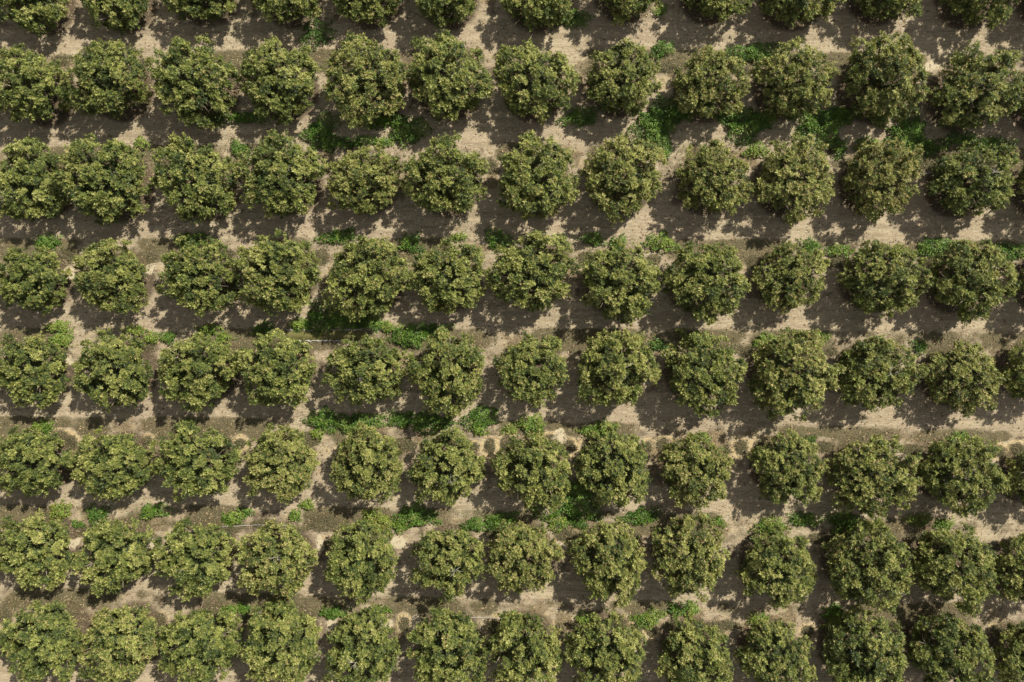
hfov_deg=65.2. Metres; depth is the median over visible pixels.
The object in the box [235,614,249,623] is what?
weed mat
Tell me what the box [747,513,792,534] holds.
weed clump
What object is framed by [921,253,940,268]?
weed mat
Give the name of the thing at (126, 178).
orchard tree
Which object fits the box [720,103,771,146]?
weed clump
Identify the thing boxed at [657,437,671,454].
weed mat
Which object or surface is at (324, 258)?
weed mat
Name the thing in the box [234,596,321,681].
orchard tree
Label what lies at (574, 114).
weed clump
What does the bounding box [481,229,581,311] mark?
orchard tree
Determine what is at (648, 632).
weed mat
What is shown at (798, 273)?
orchard tree
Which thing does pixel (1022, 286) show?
orchard tree
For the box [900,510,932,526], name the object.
weed clump
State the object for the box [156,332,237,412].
orchard tree
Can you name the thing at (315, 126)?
weed clump
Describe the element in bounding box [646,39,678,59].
weed clump
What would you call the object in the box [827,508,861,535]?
weed clump
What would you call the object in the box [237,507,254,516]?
weed clump
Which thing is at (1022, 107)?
orchard tree
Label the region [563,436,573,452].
weed mat
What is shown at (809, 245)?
weed clump
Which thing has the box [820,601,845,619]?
weed clump
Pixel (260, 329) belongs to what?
weed clump
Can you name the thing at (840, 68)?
weed mat
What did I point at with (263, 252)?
orchard tree
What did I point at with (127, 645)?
orchard tree
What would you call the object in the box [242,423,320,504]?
orchard tree
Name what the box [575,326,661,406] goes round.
orchard tree
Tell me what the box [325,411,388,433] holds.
weed clump
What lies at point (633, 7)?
orchard tree
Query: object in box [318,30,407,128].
orchard tree
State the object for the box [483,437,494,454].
weed mat
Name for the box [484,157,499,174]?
weed mat
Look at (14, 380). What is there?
orchard tree
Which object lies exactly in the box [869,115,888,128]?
weed clump
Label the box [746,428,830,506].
orchard tree
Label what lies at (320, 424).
weed clump
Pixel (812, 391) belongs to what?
orchard tree
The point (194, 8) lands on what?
orchard tree
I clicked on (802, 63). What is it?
orchard tree
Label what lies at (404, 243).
weed clump
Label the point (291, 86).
orchard tree
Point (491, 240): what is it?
weed clump
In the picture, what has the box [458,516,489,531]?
weed clump
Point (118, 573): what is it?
orchard tree
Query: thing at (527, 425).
weed clump
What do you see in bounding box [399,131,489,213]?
orchard tree
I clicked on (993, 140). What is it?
weed clump
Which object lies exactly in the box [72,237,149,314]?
orchard tree
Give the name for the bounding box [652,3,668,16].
weed clump
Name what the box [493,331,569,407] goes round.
orchard tree
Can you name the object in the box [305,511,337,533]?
weed mat
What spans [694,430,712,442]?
weed clump
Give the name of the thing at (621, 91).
orchard tree
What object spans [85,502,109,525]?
weed clump
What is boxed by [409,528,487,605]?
orchard tree
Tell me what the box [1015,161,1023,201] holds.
orchard tree
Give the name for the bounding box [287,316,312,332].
weed clump
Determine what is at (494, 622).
weed mat
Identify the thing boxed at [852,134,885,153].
weed clump
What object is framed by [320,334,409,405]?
orchard tree
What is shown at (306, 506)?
weed clump
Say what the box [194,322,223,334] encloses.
weed clump
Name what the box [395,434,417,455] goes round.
weed mat
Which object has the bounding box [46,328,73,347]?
weed clump
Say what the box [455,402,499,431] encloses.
weed clump
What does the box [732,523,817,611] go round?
orchard tree
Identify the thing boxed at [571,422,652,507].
orchard tree
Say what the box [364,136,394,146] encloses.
weed clump
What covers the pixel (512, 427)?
weed clump
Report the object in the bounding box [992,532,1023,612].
orchard tree
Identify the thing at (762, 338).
weed clump
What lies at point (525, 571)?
orchard tree
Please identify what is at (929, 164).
weed mat
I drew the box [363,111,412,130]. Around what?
weed clump
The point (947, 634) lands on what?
orchard tree
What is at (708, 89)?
orchard tree
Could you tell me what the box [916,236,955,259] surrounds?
weed clump
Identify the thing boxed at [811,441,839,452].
weed mat
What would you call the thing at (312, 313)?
weed clump
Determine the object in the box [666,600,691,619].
weed clump
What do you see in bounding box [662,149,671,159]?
weed clump
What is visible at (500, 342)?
ground cover
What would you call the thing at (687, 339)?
weed clump
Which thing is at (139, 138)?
weed clump
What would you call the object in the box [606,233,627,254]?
weed clump
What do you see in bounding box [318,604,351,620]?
weed clump
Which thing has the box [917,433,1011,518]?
orchard tree
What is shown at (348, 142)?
weed clump
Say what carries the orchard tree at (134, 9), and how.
on the ground at (934, 46)
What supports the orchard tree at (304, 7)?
on the ground at (934, 46)
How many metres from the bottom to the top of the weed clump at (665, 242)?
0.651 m
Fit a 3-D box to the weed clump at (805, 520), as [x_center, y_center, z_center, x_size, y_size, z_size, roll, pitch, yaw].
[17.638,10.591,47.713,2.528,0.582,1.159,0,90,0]
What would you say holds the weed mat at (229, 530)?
on the ground at (934, 46)
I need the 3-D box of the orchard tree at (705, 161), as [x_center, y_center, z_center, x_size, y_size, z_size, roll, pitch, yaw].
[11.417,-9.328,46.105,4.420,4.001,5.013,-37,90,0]
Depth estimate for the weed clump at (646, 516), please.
47.76 m
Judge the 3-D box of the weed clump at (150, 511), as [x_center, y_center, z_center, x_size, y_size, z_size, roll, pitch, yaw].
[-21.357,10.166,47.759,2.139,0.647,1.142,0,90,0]
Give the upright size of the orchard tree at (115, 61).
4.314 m
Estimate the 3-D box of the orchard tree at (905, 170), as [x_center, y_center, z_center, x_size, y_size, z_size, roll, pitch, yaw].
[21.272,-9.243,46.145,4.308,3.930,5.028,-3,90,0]
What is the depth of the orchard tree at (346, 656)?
45.49 m
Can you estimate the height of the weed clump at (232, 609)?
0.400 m
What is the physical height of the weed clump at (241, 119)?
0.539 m
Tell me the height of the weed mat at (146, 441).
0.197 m
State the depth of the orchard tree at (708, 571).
45.35 m
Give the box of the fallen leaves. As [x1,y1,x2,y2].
[0,0,1023,681]
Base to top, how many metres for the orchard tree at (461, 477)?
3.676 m
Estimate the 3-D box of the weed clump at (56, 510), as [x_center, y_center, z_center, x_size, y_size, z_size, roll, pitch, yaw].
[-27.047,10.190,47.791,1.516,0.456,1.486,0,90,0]
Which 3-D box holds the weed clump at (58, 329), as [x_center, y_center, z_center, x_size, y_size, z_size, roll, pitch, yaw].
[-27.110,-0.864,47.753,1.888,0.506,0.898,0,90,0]
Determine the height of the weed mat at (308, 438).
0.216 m
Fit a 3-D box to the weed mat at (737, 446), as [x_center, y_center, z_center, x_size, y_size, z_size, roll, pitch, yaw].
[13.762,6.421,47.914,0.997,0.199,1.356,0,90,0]
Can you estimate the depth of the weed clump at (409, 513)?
47.69 m
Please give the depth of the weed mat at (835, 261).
47.93 m
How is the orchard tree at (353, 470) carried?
on the ground at (934, 46)
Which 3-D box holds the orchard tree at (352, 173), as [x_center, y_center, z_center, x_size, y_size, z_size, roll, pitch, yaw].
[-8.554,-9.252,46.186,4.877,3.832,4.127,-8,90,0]
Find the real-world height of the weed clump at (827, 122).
0.886 m
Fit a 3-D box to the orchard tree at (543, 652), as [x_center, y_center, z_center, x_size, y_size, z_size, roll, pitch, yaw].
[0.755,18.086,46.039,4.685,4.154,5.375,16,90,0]
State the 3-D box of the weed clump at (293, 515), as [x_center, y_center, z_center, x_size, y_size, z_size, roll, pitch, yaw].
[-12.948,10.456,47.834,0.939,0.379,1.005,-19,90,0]
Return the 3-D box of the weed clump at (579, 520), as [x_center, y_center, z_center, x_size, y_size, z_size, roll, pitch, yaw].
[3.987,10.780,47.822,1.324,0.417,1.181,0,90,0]
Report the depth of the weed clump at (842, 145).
47.73 m
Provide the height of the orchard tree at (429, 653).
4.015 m
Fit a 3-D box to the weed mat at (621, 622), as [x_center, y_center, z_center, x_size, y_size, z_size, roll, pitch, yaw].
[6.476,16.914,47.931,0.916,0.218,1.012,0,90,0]
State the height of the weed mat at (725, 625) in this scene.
0.181 m
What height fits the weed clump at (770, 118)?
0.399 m
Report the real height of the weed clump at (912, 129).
0.959 m
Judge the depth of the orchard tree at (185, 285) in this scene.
45.24 m
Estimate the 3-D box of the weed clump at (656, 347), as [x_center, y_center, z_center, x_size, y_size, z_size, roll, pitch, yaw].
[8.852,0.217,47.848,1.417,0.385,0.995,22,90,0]
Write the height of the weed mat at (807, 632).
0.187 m
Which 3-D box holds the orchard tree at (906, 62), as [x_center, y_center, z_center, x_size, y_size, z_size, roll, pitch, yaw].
[21.408,-15.072,45.840,4.780,4.563,5.550,-11,90,0]
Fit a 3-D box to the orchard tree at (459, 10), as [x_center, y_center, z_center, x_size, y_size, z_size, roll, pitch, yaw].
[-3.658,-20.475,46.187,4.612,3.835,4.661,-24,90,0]
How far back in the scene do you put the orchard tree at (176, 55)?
45.11 m
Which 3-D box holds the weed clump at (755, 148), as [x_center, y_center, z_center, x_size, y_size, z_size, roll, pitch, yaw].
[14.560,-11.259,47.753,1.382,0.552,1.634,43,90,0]
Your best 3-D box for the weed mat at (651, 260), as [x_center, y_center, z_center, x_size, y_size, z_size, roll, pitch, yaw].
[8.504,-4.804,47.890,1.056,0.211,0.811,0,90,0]
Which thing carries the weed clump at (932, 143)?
on the ground at (934, 46)
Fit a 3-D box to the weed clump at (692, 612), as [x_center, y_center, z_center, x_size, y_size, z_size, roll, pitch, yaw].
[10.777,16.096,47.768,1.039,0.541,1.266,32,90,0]
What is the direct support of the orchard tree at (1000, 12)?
on the ground at (934, 46)
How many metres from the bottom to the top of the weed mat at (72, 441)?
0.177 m
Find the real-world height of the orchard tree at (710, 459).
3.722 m
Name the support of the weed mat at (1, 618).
on the ground at (934, 46)
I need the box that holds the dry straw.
[0,0,1023,681]
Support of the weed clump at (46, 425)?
on the ground at (934, 46)
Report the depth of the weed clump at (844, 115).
47.69 m
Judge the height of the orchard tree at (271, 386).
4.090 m
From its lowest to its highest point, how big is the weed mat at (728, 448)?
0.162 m
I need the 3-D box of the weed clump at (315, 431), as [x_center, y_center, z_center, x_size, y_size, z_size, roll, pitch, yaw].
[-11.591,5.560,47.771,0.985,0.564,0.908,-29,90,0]
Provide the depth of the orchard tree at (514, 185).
45.33 m
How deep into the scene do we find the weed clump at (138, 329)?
47.80 m
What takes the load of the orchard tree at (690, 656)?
on the ground at (934, 46)
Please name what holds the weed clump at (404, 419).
on the ground at (934, 46)
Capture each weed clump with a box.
[27,417,56,434]
[34,232,63,250]
[42,319,74,333]
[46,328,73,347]
[49,499,73,521]
[71,519,85,528]
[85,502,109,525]
[118,324,148,336]
[133,135,152,151]
[137,501,173,520]
[143,329,159,343]
[159,331,177,345]
[170,231,216,246]
[180,415,197,434]
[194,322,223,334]
[211,111,278,124]
[216,331,235,342]
[220,507,245,526]
[220,604,243,613]
[230,137,250,157]
[235,602,251,616]
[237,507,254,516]
[249,319,276,337]
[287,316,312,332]
[289,507,302,523]
[296,298,348,339]
[297,16,335,52]
[297,498,314,510]
[298,109,342,154]
[299,405,340,433]
[310,427,325,440]
[311,227,356,245]
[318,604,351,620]
[320,134,378,151]
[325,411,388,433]
[332,314,386,332]
[360,508,397,532]
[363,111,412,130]
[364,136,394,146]
[375,320,404,333]
[375,604,393,613]
[378,408,429,429]
[386,321,429,349]
[387,116,434,149]
[388,502,442,529]
[392,517,405,534]
[396,231,425,253]
[410,410,455,435]
[413,322,455,337]
[448,231,468,241]
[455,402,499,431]
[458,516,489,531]
[472,423,490,435]
[483,510,520,532]
[484,226,513,250]
[494,610,522,620]
[499,422,518,434]
[514,412,546,439]
[529,479,609,521]
[546,514,573,533]
[550,7,593,28]
[554,106,600,128]
[570,512,588,529]
[572,417,619,438]
[573,232,608,246]
[575,610,593,624]
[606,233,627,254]
[613,505,660,525]
[624,92,678,151]
[627,605,666,630]
[641,229,681,253]
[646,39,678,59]
[647,335,669,350]
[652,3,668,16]
[655,104,696,124]
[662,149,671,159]
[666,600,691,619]
[675,327,715,341]
[683,599,701,617]
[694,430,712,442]
[711,41,787,64]
[712,515,728,527]
[713,111,740,123]
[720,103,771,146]
[740,139,770,159]
[745,609,768,624]
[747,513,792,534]
[750,330,777,348]
[756,110,777,127]
[785,508,826,526]
[786,99,850,151]
[796,237,821,253]
[804,435,816,447]
[810,329,831,340]
[819,610,843,629]
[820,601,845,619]
[823,242,854,257]
[827,105,863,124]
[827,138,847,160]
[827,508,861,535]
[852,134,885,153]
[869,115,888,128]
[882,103,925,153]
[885,132,947,156]
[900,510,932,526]
[909,338,927,357]
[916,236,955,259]
[933,516,955,530]
[936,130,982,147]
[945,431,969,443]
[974,135,1019,153]
[993,242,1023,261]
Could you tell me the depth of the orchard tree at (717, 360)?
45.13 m
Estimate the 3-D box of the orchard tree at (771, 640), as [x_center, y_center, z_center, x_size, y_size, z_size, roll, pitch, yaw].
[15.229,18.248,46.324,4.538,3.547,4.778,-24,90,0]
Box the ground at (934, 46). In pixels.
[0,0,1023,681]
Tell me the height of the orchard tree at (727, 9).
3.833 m
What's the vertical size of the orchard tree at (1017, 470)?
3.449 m
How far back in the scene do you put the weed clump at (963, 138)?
47.78 m
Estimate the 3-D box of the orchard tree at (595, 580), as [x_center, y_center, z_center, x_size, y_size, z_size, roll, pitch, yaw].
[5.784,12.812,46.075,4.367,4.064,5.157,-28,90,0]
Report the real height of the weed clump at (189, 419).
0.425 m
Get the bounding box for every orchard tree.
[0,0,70,37]
[0,42,70,122]
[0,135,67,222]
[0,245,72,315]
[0,331,71,408]
[0,425,76,497]
[0,508,75,590]
[0,598,84,681]
[48,132,151,226]
[57,38,151,119]
[70,327,152,412]
[70,425,157,502]
[70,515,154,598]
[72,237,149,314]
[77,602,169,681]
[80,0,148,35]
[145,33,239,131]
[146,418,242,502]
[148,517,237,601]
[149,132,240,223]
[154,608,241,681]
[155,233,243,316]
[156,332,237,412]
[163,0,236,20]
[226,228,321,316]
[230,128,327,218]
[231,327,318,408]
[232,518,318,599]
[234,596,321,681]
[237,35,323,125]
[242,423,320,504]
[251,0,321,23]
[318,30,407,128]
[320,234,414,321]
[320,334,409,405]
[321,604,401,681]
[323,143,406,215]
[323,520,399,607]
[329,421,403,504]
[332,0,401,27]
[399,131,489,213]
[403,326,485,417]
[404,29,495,122]
[405,237,485,314]
[405,425,485,506]
[405,606,490,681]
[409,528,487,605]
[415,0,476,27]
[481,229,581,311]
[485,519,564,595]
[488,610,565,681]
[489,429,571,511]
[491,37,581,124]
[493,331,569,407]
[496,129,580,221]
[500,0,573,32]
[563,515,648,608]
[563,608,646,681]
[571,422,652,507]
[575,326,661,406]
[577,131,668,227]
[580,238,662,326]
[584,37,665,116]
[599,0,662,25]
[648,511,730,603]
[654,614,733,681]
[658,432,734,510]
[659,240,751,326]
[661,331,747,419]
[671,44,751,119]
[675,138,755,214]
[683,0,754,21]
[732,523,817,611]
[733,616,817,681]
[746,326,846,421]
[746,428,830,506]
[747,36,839,119]
[750,237,830,313]
[751,130,835,226]
[756,0,845,27]
[821,602,908,681]
[822,516,916,614]
[825,434,924,520]
[835,238,933,318]
[835,334,929,412]
[841,30,932,128]
[841,136,924,223]
[852,0,923,23]
[905,609,996,681]
[906,522,999,619]
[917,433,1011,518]
[918,340,1006,417]
[925,138,1020,216]
[929,39,1023,128]
[929,238,1021,326]
[940,0,1018,29]
[989,620,1023,681]
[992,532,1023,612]
[997,338,1023,398]
[1004,451,1023,505]
[1014,72,1023,118]
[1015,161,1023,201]
[1018,268,1023,292]
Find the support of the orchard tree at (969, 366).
on the ground at (934, 46)
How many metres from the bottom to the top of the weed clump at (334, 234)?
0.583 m
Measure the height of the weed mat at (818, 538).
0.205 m
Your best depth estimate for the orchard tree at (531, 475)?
45.33 m
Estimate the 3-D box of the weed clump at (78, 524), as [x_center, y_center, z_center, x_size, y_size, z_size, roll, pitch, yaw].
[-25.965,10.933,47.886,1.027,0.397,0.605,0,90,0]
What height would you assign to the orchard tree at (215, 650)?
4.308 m
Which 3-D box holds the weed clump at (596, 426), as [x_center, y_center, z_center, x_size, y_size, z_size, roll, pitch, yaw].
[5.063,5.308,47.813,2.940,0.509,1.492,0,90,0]
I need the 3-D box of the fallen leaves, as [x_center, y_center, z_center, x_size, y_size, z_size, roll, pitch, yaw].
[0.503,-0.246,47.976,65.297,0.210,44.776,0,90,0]
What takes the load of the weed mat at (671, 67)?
on the ground at (934, 46)
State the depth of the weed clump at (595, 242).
47.77 m
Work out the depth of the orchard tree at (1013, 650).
46.10 m
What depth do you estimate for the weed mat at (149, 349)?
47.92 m
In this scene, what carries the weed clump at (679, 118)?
on the ground at (934, 46)
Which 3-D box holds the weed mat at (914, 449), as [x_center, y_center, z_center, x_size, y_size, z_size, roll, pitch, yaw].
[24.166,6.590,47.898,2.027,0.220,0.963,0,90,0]
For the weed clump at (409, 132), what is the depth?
47.66 m
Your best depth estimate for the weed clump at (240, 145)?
47.73 m
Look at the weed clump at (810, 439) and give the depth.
47.82 m
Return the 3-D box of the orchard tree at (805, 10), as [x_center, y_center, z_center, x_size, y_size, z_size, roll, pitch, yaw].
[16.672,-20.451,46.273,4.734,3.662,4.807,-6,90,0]
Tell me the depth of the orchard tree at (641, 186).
45.32 m
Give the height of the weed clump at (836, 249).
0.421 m
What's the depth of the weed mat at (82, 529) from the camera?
47.91 m
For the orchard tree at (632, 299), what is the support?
on the ground at (934, 46)
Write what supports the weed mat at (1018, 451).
on the ground at (934, 46)
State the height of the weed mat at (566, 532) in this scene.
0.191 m
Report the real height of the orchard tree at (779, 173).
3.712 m
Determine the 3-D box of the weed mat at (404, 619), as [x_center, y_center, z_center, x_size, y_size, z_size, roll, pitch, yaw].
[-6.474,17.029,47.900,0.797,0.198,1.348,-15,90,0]
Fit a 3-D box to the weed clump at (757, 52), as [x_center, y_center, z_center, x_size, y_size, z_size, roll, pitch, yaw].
[14.140,-17.219,47.714,5.252,0.672,1.600,0,90,0]
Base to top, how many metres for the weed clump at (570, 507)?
1.036 m
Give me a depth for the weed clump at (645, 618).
47.76 m
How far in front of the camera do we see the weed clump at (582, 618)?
47.79 m
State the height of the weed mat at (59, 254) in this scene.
0.224 m
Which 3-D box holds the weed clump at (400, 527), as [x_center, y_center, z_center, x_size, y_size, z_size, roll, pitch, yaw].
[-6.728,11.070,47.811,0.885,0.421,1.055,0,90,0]
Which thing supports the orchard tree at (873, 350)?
on the ground at (934, 46)
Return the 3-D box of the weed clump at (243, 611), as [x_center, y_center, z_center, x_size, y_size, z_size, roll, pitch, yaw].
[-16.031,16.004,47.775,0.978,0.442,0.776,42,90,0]
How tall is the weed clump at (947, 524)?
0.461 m
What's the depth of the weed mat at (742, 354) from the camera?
47.92 m
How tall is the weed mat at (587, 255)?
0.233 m
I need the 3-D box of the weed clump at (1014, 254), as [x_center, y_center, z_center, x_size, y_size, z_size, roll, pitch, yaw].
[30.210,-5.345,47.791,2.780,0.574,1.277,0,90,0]
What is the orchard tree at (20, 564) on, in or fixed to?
on the ground at (934, 46)
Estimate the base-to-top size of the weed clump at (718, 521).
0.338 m
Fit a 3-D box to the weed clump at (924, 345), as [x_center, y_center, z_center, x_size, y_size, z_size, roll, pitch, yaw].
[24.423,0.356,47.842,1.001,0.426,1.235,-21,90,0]
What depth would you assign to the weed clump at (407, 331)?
47.67 m
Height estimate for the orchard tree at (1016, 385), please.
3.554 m
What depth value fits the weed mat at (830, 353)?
47.91 m
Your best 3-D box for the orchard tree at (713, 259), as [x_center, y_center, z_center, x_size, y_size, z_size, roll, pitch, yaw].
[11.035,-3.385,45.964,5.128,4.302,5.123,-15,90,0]
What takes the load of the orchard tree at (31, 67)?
on the ground at (934, 46)
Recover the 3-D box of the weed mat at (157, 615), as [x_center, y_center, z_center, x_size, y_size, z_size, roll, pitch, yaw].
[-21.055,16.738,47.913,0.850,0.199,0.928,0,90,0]
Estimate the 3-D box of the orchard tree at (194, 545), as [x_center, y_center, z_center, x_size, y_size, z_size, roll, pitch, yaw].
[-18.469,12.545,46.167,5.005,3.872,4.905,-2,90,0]
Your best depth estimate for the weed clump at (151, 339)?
47.76 m
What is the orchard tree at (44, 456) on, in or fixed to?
on the ground at (934, 46)
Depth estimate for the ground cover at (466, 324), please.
47.94 m
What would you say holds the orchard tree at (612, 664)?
on the ground at (934, 46)
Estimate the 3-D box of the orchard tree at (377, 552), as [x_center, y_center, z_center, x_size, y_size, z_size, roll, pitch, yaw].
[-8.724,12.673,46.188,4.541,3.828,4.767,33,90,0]
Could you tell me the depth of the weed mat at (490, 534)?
47.92 m
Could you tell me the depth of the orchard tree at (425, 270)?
45.52 m
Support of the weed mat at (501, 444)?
on the ground at (934, 46)
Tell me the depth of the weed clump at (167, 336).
47.77 m
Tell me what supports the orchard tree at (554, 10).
on the ground at (934, 46)
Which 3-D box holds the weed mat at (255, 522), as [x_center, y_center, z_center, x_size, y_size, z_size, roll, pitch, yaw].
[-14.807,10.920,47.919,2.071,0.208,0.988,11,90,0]
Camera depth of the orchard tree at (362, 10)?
45.93 m
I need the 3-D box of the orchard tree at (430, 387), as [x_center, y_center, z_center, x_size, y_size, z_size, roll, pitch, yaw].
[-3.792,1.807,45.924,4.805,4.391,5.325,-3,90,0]
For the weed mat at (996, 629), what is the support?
on the ground at (934, 46)
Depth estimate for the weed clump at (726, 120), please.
47.83 m
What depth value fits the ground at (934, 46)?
48.01 m
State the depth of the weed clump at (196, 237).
47.77 m
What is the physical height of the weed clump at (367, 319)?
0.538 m
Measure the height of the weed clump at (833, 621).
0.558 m
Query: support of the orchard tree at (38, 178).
on the ground at (934, 46)
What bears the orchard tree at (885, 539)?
on the ground at (934, 46)
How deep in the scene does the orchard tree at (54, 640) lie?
45.33 m
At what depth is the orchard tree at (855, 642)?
45.29 m
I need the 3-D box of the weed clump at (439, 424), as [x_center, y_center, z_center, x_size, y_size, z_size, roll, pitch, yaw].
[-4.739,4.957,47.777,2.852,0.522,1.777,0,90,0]
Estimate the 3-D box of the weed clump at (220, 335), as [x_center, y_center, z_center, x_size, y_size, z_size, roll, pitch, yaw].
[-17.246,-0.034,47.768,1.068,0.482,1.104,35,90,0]
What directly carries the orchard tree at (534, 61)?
on the ground at (934, 46)
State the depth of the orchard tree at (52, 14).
45.80 m
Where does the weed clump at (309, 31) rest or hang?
on the ground at (934, 46)
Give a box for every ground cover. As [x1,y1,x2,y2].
[0,22,1023,637]
[2,0,1021,647]
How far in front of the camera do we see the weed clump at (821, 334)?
47.79 m
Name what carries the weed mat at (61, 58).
on the ground at (934, 46)
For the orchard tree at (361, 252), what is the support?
on the ground at (934, 46)
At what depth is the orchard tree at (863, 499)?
45.19 m
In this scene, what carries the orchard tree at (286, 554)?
on the ground at (934, 46)
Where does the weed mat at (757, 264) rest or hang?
on the ground at (934, 46)
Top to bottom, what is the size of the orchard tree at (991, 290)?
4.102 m
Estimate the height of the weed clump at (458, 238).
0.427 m
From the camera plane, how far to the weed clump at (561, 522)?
47.77 m
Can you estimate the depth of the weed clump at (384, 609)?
47.80 m
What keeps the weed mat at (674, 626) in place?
on the ground at (934, 46)
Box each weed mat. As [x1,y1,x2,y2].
[0,607,12,624]
[50,53,67,68]
[57,242,77,264]
[65,434,79,448]
[76,525,89,535]
[129,335,158,350]
[142,435,152,448]
[145,253,158,266]
[155,614,167,625]
[209,524,241,536]
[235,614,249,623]
[252,515,281,528]
[299,431,319,446]
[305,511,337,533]
[311,244,328,267]
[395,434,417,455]
[398,615,410,635]
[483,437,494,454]
[483,527,495,539]
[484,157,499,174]
[488,617,501,633]
[499,436,510,452]
[553,528,578,541]
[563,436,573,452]
[575,249,599,262]
[615,616,627,627]
[645,255,661,265]
[645,629,655,637]
[654,61,675,76]
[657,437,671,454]
[660,619,708,631]
[702,619,740,634]
[724,441,733,453]
[734,439,747,456]
[738,346,759,357]
[744,255,762,271]
[799,626,815,636]
[804,533,835,544]
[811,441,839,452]
[824,255,846,269]
[825,345,839,355]
[831,64,847,75]
[902,529,922,542]
[903,443,930,455]
[920,157,940,171]
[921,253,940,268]
[987,625,1005,635]
[1007,443,1023,456]
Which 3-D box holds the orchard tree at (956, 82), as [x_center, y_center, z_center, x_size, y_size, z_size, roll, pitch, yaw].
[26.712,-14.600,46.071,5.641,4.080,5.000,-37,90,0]
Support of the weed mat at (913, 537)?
on the ground at (934, 46)
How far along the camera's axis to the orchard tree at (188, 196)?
45.28 m
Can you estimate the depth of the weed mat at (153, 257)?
47.91 m
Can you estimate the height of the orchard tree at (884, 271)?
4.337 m
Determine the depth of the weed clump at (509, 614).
47.82 m
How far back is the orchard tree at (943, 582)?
45.17 m
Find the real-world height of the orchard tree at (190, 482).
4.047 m
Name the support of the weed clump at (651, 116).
on the ground at (934, 46)
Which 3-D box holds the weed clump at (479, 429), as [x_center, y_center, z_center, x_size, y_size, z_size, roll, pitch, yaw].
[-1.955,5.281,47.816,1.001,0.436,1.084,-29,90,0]
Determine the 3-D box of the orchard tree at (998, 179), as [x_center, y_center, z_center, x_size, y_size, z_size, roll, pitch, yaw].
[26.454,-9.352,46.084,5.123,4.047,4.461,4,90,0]
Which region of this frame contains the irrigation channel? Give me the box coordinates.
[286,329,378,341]
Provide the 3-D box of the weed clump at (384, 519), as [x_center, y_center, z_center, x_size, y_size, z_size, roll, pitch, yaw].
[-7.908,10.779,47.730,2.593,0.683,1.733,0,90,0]
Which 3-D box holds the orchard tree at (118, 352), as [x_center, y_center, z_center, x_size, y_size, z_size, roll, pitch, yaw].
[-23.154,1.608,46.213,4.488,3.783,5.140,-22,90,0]
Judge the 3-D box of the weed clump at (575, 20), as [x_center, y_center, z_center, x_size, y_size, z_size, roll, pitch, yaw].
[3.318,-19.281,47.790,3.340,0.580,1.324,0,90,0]
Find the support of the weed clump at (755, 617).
on the ground at (934, 46)
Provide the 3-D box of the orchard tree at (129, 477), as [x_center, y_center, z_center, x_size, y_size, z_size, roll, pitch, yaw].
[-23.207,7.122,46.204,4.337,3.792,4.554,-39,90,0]
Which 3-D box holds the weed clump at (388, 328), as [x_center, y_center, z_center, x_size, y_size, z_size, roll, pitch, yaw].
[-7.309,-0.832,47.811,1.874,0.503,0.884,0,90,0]
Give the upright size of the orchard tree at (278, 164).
4.119 m
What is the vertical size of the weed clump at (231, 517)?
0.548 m
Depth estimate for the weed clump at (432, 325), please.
47.81 m
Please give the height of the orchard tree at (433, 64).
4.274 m
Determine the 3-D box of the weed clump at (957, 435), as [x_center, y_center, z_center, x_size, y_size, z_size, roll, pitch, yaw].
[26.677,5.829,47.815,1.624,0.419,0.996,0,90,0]
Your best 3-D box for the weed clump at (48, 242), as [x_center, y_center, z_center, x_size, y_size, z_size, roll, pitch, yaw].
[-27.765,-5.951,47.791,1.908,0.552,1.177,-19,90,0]
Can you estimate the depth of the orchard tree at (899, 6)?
46.14 m
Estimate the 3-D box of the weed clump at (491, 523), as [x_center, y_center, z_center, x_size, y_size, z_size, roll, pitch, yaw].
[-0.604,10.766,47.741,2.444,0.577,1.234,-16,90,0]
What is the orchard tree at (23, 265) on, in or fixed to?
on the ground at (934, 46)

